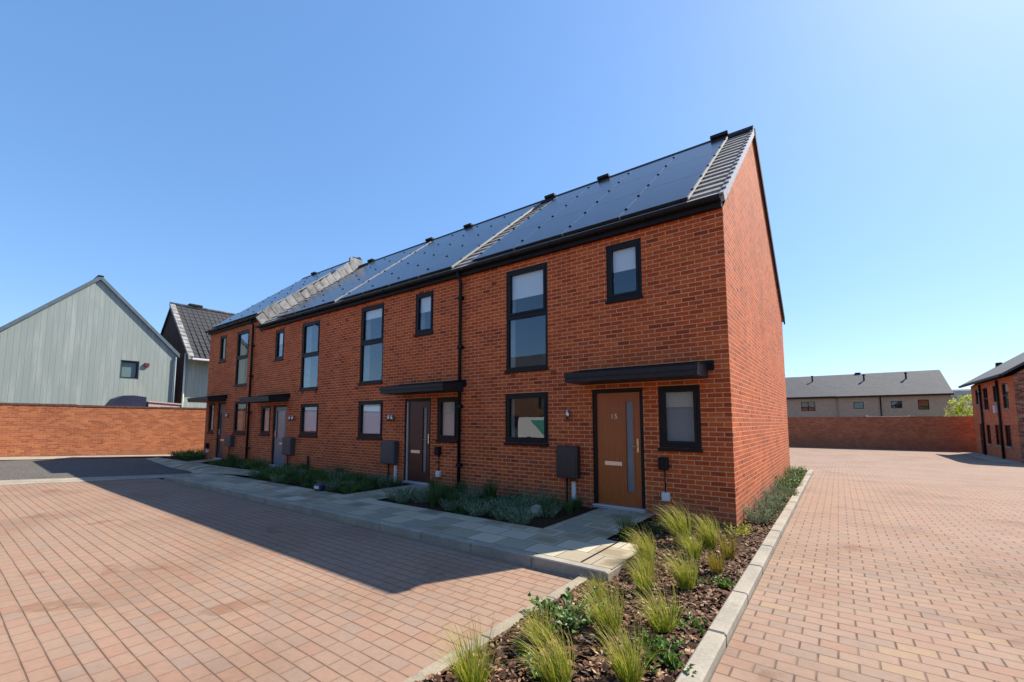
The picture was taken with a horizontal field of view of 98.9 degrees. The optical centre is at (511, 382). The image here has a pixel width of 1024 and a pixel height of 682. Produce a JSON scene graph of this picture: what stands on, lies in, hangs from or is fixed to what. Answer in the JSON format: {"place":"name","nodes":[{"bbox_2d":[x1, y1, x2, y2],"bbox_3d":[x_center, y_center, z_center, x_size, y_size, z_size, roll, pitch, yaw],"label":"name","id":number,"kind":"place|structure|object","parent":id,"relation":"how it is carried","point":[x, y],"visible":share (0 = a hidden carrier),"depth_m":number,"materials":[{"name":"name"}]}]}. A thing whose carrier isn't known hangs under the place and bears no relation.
{"place":"outdoors","nodes":[
{"label":"outdoors","id":0,"kind":"place"},
{"bbox_2d":[0,454,172,459],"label":"curb","id":1,"kind":"structure","parent":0,"point":[44,457],"depth_m":18.17,"materials":[{"name":"concrete"}]},
{"bbox_2d":[0,473,188,484],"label":"apron","id":2,"kind":"object","parent":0,"point":[26,481],"visible":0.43,"depth_m":12.20,"materials":[{"name":"concrete"}]},
{"bbox_2d":[0,458,191,479],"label":"tarmac","id":3,"kind":"structure","parent":0,"point":[52,468],"depth_m":14.56,"materials":[{"name":"asphalt"}]},
{"bbox_2d":[160,302,235,407],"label":"dark gabled house","id":4,"kind":"structure","parent":0,"point":[184,334],"depth_m":28.04,"materials":[{"name":"grey"}]},
{"bbox_2d":[0,478,575,681],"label":"court paving","id":5,"kind":"structure","parent":0,"point":[147,580],"depth_m":4.23,"materials":[{"name":"brick"}]},
{"bbox_2d":[13,457,639,565],"bbox_3d":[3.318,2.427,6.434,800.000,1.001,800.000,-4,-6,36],"label":"ground","id":6,"kind":"structure","parent":0,"point":[615,536],"depth_m":7.69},
{"bbox_2d":[0,402,76,456],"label":"brick garden wall","id":7,"kind":"structure","parent":6,"relation":"on","point":[33,430],"depth_m":17.88,"materials":[{"name":"brick"}]},
{"bbox_2d":[0,275,179,405],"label":"clad house","id":8,"kind":"structure","parent":6,"relation":"on","point":[100,340],"depth_m":22.10,"materials":[{"name":"wood"}]},
{"bbox_2d":[119,360,138,378],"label":"window","id":9,"kind":"structure","parent":8,"relation":"in","point":[128,369],"depth_m":23.54,"materials":[{"name":"grey glass"}]},
{"bbox_2d":[105,395,145,406],"bbox_3d":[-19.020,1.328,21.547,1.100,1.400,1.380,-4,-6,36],"label":"car","id":10,"kind":"object","parent":6,"relation":"on","point":[129,400],"visible":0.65,"depth_m":21.27,"materials":[{"name":"metal"}]},
{"bbox_2d":[73,405,205,457],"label":"brick garden wall","id":11,"kind":"structure","parent":6,"relation":"on","point":[100,430],"depth_m":20.43,"materials":[{"name":"brick"}]},
{"bbox_2d":[146,401,181,406],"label":"shed roof","id":12,"kind":"structure","parent":6,"relation":"on","point":[156,404],"depth_m":22.32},
{"bbox_2d":[187,257,362,462],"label":"brick house","id":13,"kind":"structure","parent":6,"relation":"on","point":[233,375],"depth_m":17.57,"materials":[{"name":"red"}]},
{"bbox_2d":[206,403,214,433],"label":"window","id":14,"kind":"structure","parent":13,"relation":"in","point":[212,405],"depth_m":18.56,"materials":[{"name":"clear glass"}]},
{"bbox_2d":[214,402,225,459],"bbox_3d":[-11.829,1.944,17.794,0.760,2.305,0.190,-4,-6,36],"label":"door","id":15,"kind":"structure","parent":13,"relation":"in","point":[222,405],"depth_m":17.89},
{"bbox_2d":[218,335,226,362],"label":"window","id":16,"kind":"structure","parent":13,"relation":"in","point":[223,338],"depth_m":18.37,"materials":[{"name":"clear glass"}]},
{"bbox_2d":[232,401,246,434],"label":"window","id":17,"kind":"structure","parent":13,"relation":"in","point":[238,416],"depth_m":17.11,"materials":[{"name":"clear glass"}]},
{"bbox_2d":[233,329,249,386],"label":"window","id":18,"kind":"structure","parent":13,"relation":"in","point":[241,346],"depth_m":17.40,"materials":[{"name":"clear glass"}]},
{"bbox_2d":[239,237,436,473],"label":"brick house","id":19,"kind":"structure","parent":6,"relation":"on","point":[296,399],"depth_m":14.52,"materials":[{"name":"red"}]},
{"bbox_2d":[259,405,270,435],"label":"window","id":20,"kind":"structure","parent":19,"relation":"in","point":[266,410],"depth_m":15.65,"materials":[{"name":"clear glass"}]},
{"bbox_2d":[269,405,286,466],"bbox_3d":[-7.911,1.794,14.886,0.960,2.085,0.190,-4,-6,36],"label":"door","id":21,"kind":"structure","parent":19,"relation":"in","point":[280,411],"depth_m":15.01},
{"bbox_2d":[273,329,284,361],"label":"window","id":22,"kind":"structure","parent":19,"relation":"in","point":[279,353],"depth_m":15.44,"materials":[{"name":"clear glass"}]},
{"bbox_2d":[298,403,318,437],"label":"window","id":23,"kind":"structure","parent":19,"relation":"in","point":[309,417],"depth_m":13.91,"materials":[{"name":"clear glass"}]},
{"bbox_2d":[298,320,319,390],"bbox_3d":[-6.385,-0.849,14.145,1.100,2.233,0.385,-4,-6,36],"label":"window","id":24,"kind":"structure","parent":19,"relation":"in","point":[307,354],"depth_m":14.36,"materials":[{"name":"clear glass"}]},
{"bbox_2d":[163,476,610,581],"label":"path kerb","id":25,"kind":"structure","parent":6,"relation":"on","point":[549,563],"depth_m":5.91,"materials":[{"name":"concrete"}]},
{"bbox_2d":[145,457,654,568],"bbox_3d":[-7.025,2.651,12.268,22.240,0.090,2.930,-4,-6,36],"label":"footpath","id":26,"kind":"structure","parent":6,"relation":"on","point":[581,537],"depth_m":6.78,"materials":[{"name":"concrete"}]},
{"bbox_2d":[334,193,555,491],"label":"brick house","id":27,"kind":"structure","parent":6,"relation":"on","point":[402,394],"depth_m":11.28,"materials":[{"name":"red"}]},
{"bbox_2d":[356,400,382,439],"bbox_3d":[-3.776,1.021,12.033,1.120,1.055,0.385,-4,-6,36],"label":"window","id":28,"kind":"structure","parent":27,"relation":"in","point":[370,418],"depth_m":12.01,"materials":[{"name":"clear glass"}]},
{"bbox_2d":[358,303,383,385],"bbox_3d":[-3.796,-1.043,12.233,1.070,2.218,0.385,-4,-6,36],"label":"window","id":29,"kind":"structure","parent":27,"relation":"in","point":[376,311],"depth_m":12.39,"materials":[{"name":"black glass"}]},
{"bbox_2d":[402,398,430,485],"bbox_3d":[-2.323,1.424,10.754,0.960,2.085,0.190,-4,-6,36],"label":"door","id":30,"kind":"structure","parent":27,"relation":"in","point":[418,413],"depth_m":10.80,"materials":[{"name":"brown"}]},
{"bbox_2d":[413,290,433,336],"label":"window","id":31,"kind":"structure","parent":27,"relation":"in","point":[424,301],"depth_m":11.03,"materials":[{"name":"clear glass"}]},
{"bbox_2d":[435,397,457,442],"bbox_3d":[-1.489,0.862,10.196,0.690,1.045,0.151,-4,-6,36],"label":"window","id":32,"kind":"structure","parent":27,"relation":"in","point":[447,410],"depth_m":10.26,"materials":[{"name":"clear glass"}]},
{"bbox_2d":[402,561,625,681],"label":"bed edging","id":33,"kind":"object","parent":6,"relation":"on","point":[506,625],"visible":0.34,"depth_m":3.36,"materials":[{"name":"concrete"}]},
{"bbox_2d":[461,125,789,527],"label":"brick house","id":34,"kind":"structure","parent":6,"relation":"on","point":[625,349],"depth_m":8.08,"materials":[{"name":"red"}]},
{"bbox_2d":[503,392,548,446],"bbox_3d":[0.371,0.743,8.966,1.090,1.062,0.385,-4,-6,36],"label":"window","id":35,"kind":"structure","parent":34,"relation":"in","point":[510,398],"depth_m":8.92,"materials":[{"name":"clear glass"}]},
{"bbox_2d":[504,262,548,372],"bbox_3d":[0.379,-1.309,9.144,1.070,2.198,0.385,-4,-6,36],"label":"window","id":36,"kind":"structure","parent":34,"relation":"in","point":[529,281],"depth_m":9.17,"materials":[{"name":"black glass"}]},
{"bbox_2d":[592,387,645,512],"bbox_3d":[1.852,1.144,7.666,0.950,2.092,0.190,-4,-6,36],"label":"door","id":37,"kind":"structure","parent":34,"relation":"in","point":[618,430],"depth_m":7.69,"materials":[{"name":"wood"}]},
{"bbox_2d":[605,238,642,303],"bbox_3d":[2.077,-1.978,7.938,0.690,1.090,0.385,-4,-6,36],"label":"window","id":38,"kind":"structure","parent":34,"relation":"in","point":[623,256],"depth_m":7.89,"materials":[{"name":"black glass"}]},
{"bbox_2d":[658,384,702,452],"bbox_3d":[2.728,0.575,7.108,0.690,1.065,0.200,-4,-6,36],"label":"window","id":39,"kind":"structure","parent":34,"relation":"in","point":[679,425],"depth_m":7.15,"materials":[{"name":"glass"}]},
{"bbox_2d":[675,469,812,681],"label":"bed kerb","id":40,"kind":"structure","parent":6,"relation":"on","point":[705,658],"depth_m":3.57,"materials":[{"name":"concrete"}]},
{"bbox_2d":[785,370,953,416],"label":"rendered house","id":41,"kind":"structure","parent":6,"relation":"on","point":[917,393],"depth_m":51.87,"materials":[{"name":"grey"}]},
{"bbox_2d":[801,402,815,410],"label":"window","id":42,"kind":"structure","parent":41,"relation":"in","point":[805,406],"depth_m":54.74,"materials":[{"name":"clear glass"}]},
{"bbox_2d":[918,399,929,409],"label":"window","id":43,"kind":"structure","parent":41,"relation":"in","point":[922,404],"depth_m":48.44,"materials":[{"name":"clear glass"}]},
{"bbox_2d":[787,416,976,451],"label":"brick garden wall","id":44,"kind":"structure","parent":6,"relation":"on","point":[945,433],"depth_m":34.76,"materials":[{"name":"brick"}]},
{"bbox_2d":[943,394,972,415],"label":"bush","id":45,"kind":"object","parent":6,"relation":"on","point":[956,408],"visible":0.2,"depth_m":40.32,"materials":[{"name":"green plant"}]},
{"bbox_2d":[952,389,972,415],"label":"distant house","id":46,"kind":"structure","parent":6,"relation":"on","point":[960,392],"depth_m":82.79,"materials":[{"name":"grey stone"}]},
{"bbox_2d":[958,352,1023,462],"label":"brick house","id":47,"kind":"structure","parent":6,"relation":"on","point":[997,393],"depth_m":25.68,"materials":[{"name":"red brick"}]},
{"bbox_2d":[983,387,988,410],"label":"window","id":48,"kind":"structure","parent":47,"relation":"in","point":[984,389],"depth_m":28.23,"materials":[{"name":"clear glass"}]},
{"bbox_2d":[1002,383,1009,409],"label":"window","id":49,"kind":"structure","parent":47,"relation":"in","point":[1004,386],"depth_m":24.90,"materials":[{"name":"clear glass"}]},
{"bbox_2d":[1005,425,1012,448],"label":"window","id":50,"kind":"structure","parent":47,"relation":"in","point":[1007,427],"depth_m":24.84,"materials":[{"name":"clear glass"}]},
{"bbox_2d":[246,471,410,493],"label":"planting bed","id":51,"kind":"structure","parent":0,"point":[297,484],"depth_m":10.68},
{"bbox_2d":[273,474,301,483],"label":"evergreen shrub","id":52,"kind":"object","parent":51,"relation":"on","point":[292,481],"visible":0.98,"depth_m":10.78,"materials":[{"name":"green plant"}]},
{"bbox_2d":[315,478,345,490],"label":"silver shrub","id":53,"kind":"object","parent":51,"relation":"on","point":[330,486],"visible":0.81,"depth_m":9.87,"materials":[{"name":"green plant"}]},
{"bbox_2d":[379,492,595,527],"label":"planting bed","id":54,"kind":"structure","parent":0,"point":[543,522],"depth_m":7.37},
{"bbox_2d":[381,485,409,500],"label":"silver shrub","id":55,"kind":"object","parent":54,"relation":"on","point":[391,498],"visible":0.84,"depth_m":8.45,"materials":[{"name":"green plant"}]},
{"bbox_2d":[405,487,440,503],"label":"silver shrub","id":56,"kind":"object","parent":54,"relation":"on","point":[420,496],"visible":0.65,"depth_m":8.28,"materials":[{"name":"green plant"}]},
{"bbox_2d":[425,485,443,507],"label":"strappy plant","id":57,"kind":"object","parent":54,"relation":"on","point":[433,499],"visible":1,"depth_m":7.82,"materials":[{"name":"green plant"}]},
{"bbox_2d":[430,482,447,504],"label":"strappy plant","id":58,"kind":"object","parent":54,"relation":"on","point":[442,493],"visible":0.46,"depth_m":8.13,"materials":[{"name":"green plant"}]},
{"bbox_2d":[449,477,468,498],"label":"strappy plant","id":59,"kind":"object","parent":54,"relation":"on","point":[458,488],"visible":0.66,"depth_m":8.90,"materials":[{"name":"green plant"}]},
{"bbox_2d":[442,502,476,513],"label":"evergreen shrub","id":60,"kind":"object","parent":54,"relation":"on","point":[455,511],"visible":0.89,"depth_m":7.33,"materials":[{"name":"green plant"}]},
{"bbox_2d":[451,486,483,500],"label":"silver shrub","id":61,"kind":"object","parent":54,"relation":"on","point":[464,494],"visible":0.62,"depth_m":8.69,"materials":[{"name":"green plant"}]},
{"bbox_2d":[459,498,494,516],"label":"silver shrub","id":62,"kind":"object","parent":54,"relation":"on","point":[476,511],"visible":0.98,"depth_m":7.13,"materials":[{"name":"green plant"}]},
{"bbox_2d":[481,479,500,499],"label":"strappy plant","id":63,"kind":"object","parent":54,"relation":"on","point":[490,490],"visible":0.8,"depth_m":8.61,"materials":[{"name":"green plant"}]},
{"bbox_2d":[477,501,513,517],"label":"evergreen shrub","id":64,"kind":"object","parent":54,"relation":"on","point":[491,514],"visible":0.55,"depth_m":7.16,"materials":[{"name":"green plant"}]},
{"bbox_2d":[485,503,514,520],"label":"silver shrub","id":65,"kind":"object","parent":54,"relation":"on","point":[498,515],"visible":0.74,"depth_m":6.83,"materials":[{"name":"green plant"}]},
{"bbox_2d":[490,495,517,509],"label":"silver shrub","id":66,"kind":"object","parent":54,"relation":"on","point":[503,502],"visible":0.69,"depth_m":7.53,"materials":[{"name":"green plant"}]},
{"bbox_2d":[497,504,540,524],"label":"silver shrub","id":67,"kind":"object","parent":54,"relation":"on","point":[526,520],"visible":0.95,"depth_m":6.57,"materials":[{"name":"green plant"}]},
{"bbox_2d":[507,503,536,519],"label":"silver shrub","id":68,"kind":"object","parent":54,"relation":"on","point":[512,510],"visible":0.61,"depth_m":6.94,"materials":[{"name":"green plant"}]},
{"bbox_2d":[511,491,553,508],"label":"silver shrub","id":69,"kind":"object","parent":54,"relation":"on","point":[524,498],"visible":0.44,"depth_m":7.77,"materials":[{"name":"green plant"}]},
{"bbox_2d":[539,498,553,517],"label":"strappy plant","id":70,"kind":"object","parent":54,"relation":"on","point":[545,507],"visible":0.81,"depth_m":7.00,"materials":[{"name":"green plant"}]},
{"bbox_2d":[531,500,564,517],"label":"silver shrub","id":71,"kind":"object","parent":54,"relation":"on","point":[552,514],"visible":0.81,"depth_m":6.96,"materials":[{"name":"green plant"}]},
{"bbox_2d":[542,493,560,512],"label":"strappy plant","id":72,"kind":"object","parent":54,"relation":"on","point":[553,499],"visible":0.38,"depth_m":7.40,"materials":[{"name":"green plant"}]},
{"bbox_2d":[563,497,576,515],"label":"strappy plant","id":73,"kind":"object","parent":54,"relation":"on","point":[569,510],"visible":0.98,"depth_m":7.25,"materials":[{"name":"green plant"}]},
{"bbox_2d":[567,494,583,510],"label":"strappy plant","id":74,"kind":"object","parent":54,"relation":"on","point":[578,503],"visible":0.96,"depth_m":7.62,"materials":[{"name":"green plant"}]},
{"bbox_2d":[0,0,1023,389],"label":"sky","id":75,"kind":"structure","parent":0,"point":[221,155],"materials":[{"name":"blue"}]},
{"bbox_2d":[414,473,805,681],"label":"bark mulch","id":76,"kind":"object","parent":0,"point":[669,675],"visible":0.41,"depth_m":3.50,"materials":[{"name":"wood"}]},
{"bbox_2d":[420,607,510,681],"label":"grass tuft","id":77,"kind":"object","parent":76,"relation":"on","point":[469,671],"visible":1,"depth_m":2.63,"materials":[{"name":"plant"}]},
{"bbox_2d":[512,632,530,654],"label":"grass tuft","id":78,"kind":"object","parent":76,"relation":"on","point":[521,648],"visible":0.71,"depth_m":3.00,"materials":[{"name":"green plant"}]},
{"bbox_2d":[510,597,562,643],"bbox_3d":[0.191,1.715,3.150,0.454,0.319,0.446,5,-3,-42],"label":"grass tuft","id":79,"kind":"object","parent":76,"relation":"on","point":[539,627],"visible":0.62,"depth_m":3.15,"materials":[{"name":"plant"}]},
{"bbox_2d":[500,613,578,681],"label":"grass tuft","id":80,"kind":"object","parent":76,"relation":"on","point":[558,673],"visible":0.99,"depth_m":2.56,"materials":[{"name":"plant"}]},
{"bbox_2d":[516,649,568,678],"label":"leafy perennial","id":81,"kind":"object","parent":76,"relation":"on","point":[532,663],"visible":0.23,"depth_m":2.81,"materials":[{"name":"green plant"}]},
{"bbox_2d":[526,585,618,632],"bbox_3d":[0.504,1.817,3.454,0.743,0.184,0.713,1,-5,-10],"label":"leafy perennial","id":82,"kind":"object","parent":76,"relation":"on","point":[566,618],"visible":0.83,"depth_m":3.53,"materials":[{"name":"green plant"}]},
{"bbox_2d":[566,572,628,636],"bbox_3d":[0.642,1.655,3.300,0.505,0.455,0.586,-5,-6,35],"label":"grass tuft","id":83,"kind":"object","parent":76,"relation":"on","point":[602,615],"visible":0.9,"depth_m":3.23,"materials":[{"name":"plant"}]},
{"bbox_2d":[584,570,611,599],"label":"grass tuft","id":84,"kind":"object","parent":76,"relation":"on","point":[601,587],"visible":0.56,"depth_m":3.96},
{"bbox_2d":[585,611,660,681],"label":"grass tuft","id":85,"kind":"object","parent":76,"relation":"on","point":[626,670],"visible":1,"depth_m":2.61,"materials":[{"name":"plant"}]},
{"bbox_2d":[615,510,643,541],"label":"grass tuft","id":86,"kind":"object","parent":76,"relation":"on","point":[625,536],"visible":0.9,"depth_m":5.68,"materials":[{"name":"green plant"}]},
{"bbox_2d":[620,521,657,566],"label":"grass tuft","id":87,"kind":"object","parent":76,"relation":"on","point":[642,547],"visible":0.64,"depth_m":4.80,"materials":[{"name":"plant"}]},
{"bbox_2d":[628,546,657,576],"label":"grass tuft","id":88,"kind":"object","parent":76,"relation":"on","point":[647,562],"visible":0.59,"depth_m":4.49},
{"bbox_2d":[621,552,665,594],"bbox_3d":[1.204,1.774,4.095,0.472,0.373,0.490,0,-5,-3],"label":"grass tuft","id":89,"kind":"object","parent":76,"relation":"on","point":[646,579],"visible":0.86,"depth_m":4.04,"materials":[{"name":"plant"}]},
{"bbox_2d":[631,626,686,655],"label":"leafy perennial","id":90,"kind":"object","parent":76,"relation":"on","point":[648,641],"visible":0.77,"depth_m":3.04,"materials":[{"name":"green plant"}]},
{"bbox_2d":[644,520,673,532],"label":"evergreen shrub","id":91,"kind":"object","parent":76,"relation":"on","point":[651,527],"visible":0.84,"depth_m":6.16,"materials":[{"name":"green plant"}]},
{"bbox_2d":[626,580,696,634],"bbox_3d":[1.097,1.663,3.273,0.557,0.398,0.567,-4,-7,27],"label":"grass tuft","id":92,"kind":"object","parent":76,"relation":"on","point":[655,623],"visible":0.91,"depth_m":3.23,"materials":[{"name":"plant"}]},
{"bbox_2d":[635,637,697,673],"bbox_3d":[0.992,1.754,2.809,0.323,0.122,0.446,0,-5,-2],"label":"leafy perennial","id":93,"kind":"object","parent":76,"relation":"on","point":[673,661],"visible":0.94,"depth_m":2.81,"materials":[{"name":"green plant"}]},
{"bbox_2d":[648,501,693,544],"bbox_3d":[2.008,1.764,5.665,0.565,0.630,0.668,0,-5,-1],"label":"grass tuft","id":94,"kind":"object","parent":76,"relation":"on","point":[679,531],"visible":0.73,"depth_m":5.57,"materials":[{"name":"plant"}]},
{"bbox_2d":[657,542,699,590],"bbox_3d":[1.542,1.704,4.113,0.484,0.436,0.562,-7,-7,44],"label":"grass tuft","id":95,"kind":"object","parent":76,"relation":"on","point":[686,582],"visible":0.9,"depth_m":4.03,"materials":[{"name":"plant"}]},
{"bbox_2d":[668,609,706,634],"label":"leafy perennial","id":96,"kind":"object","parent":76,"relation":"on","point":[697,623],"visible":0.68,"depth_m":3.33,"materials":[{"name":"green plant"}]},
{"bbox_2d":[670,526,705,558],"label":"grass tuft","id":97,"kind":"object","parent":76,"relation":"on","point":[695,549],"visible":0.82,"depth_m":4.98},
{"bbox_2d":[679,513,719,549],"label":"grass tuft","id":98,"kind":"object","parent":76,"relation":"on","point":[707,539],"visible":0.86,"depth_m":5.39,"materials":[{"name":"plant"}]},
{"bbox_2d":[697,544,726,574],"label":"grass tuft","id":99,"kind":"object","parent":76,"relation":"on","point":[714,565],"visible":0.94,"depth_m":4.48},
{"bbox_2d":[696,573,734,587],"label":"leafy perennial","id":100,"kind":"object","parent":76,"relation":"on","point":[722,583],"visible":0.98,"depth_m":4.17,"materials":[{"name":"green plant"}]},
{"bbox_2d":[703,526,740,560],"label":"grass tuft","id":101,"kind":"object","parent":76,"relation":"on","point":[729,550],"visible":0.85,"depth_m":4.95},
{"bbox_2d":[723,521,756,535],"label":"leafy perennial","id":102,"kind":"object","parent":76,"relation":"on","point":[742,530],"visible":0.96,"depth_m":6.03,"materials":[{"name":"green plant"}]},
{"bbox_2d":[742,502,780,523],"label":"silver shrub","id":103,"kind":"object","parent":76,"relation":"on","point":[751,516],"visible":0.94,"depth_m":6.78,"materials":[{"name":"green plant"}]},
{"bbox_2d":[753,492,789,511],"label":"silver shrub","id":104,"kind":"object","parent":76,"relation":"on","point":[768,502],"visible":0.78,"depth_m":7.71,"materials":[{"name":"green plant"}]},
{"bbox_2d":[762,486,794,501],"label":"silver shrub","id":105,"kind":"object","parent":76,"relation":"on","point":[766,493],"visible":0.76,"depth_m":8.60,"materials":[{"name":"green plant"}]},
{"bbox_2d":[770,480,794,493],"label":"silver shrub","id":106,"kind":"object","parent":76,"relation":"on","point":[784,488],"visible":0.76,"depth_m":9.47,"materials":[{"name":"green plant"}]},
{"bbox_2d":[775,475,800,487],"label":"evergreen shrub","id":107,"kind":"object","parent":76,"relation":"on","point":[782,481],"visible":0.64,"depth_m":10.36,"materials":[{"name":"green plant"}]},
{"bbox_2d":[789,446,828,473],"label":"road behind","id":108,"kind":"structure","parent":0,"point":[812,458],"depth_m":26.89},
{"bbox_2d":[710,448,1023,681],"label":"road","id":109,"kind":"structure","parent":0,"point":[890,565],"depth_m":4.39,"materials":[{"name":"brick"}]},
{"bbox_2d":[959,452,1020,462],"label":"footway","id":110,"kind":"structure","parent":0,"point":[988,457],"depth_m":26.32,"materials":[{"name":"concrete"}]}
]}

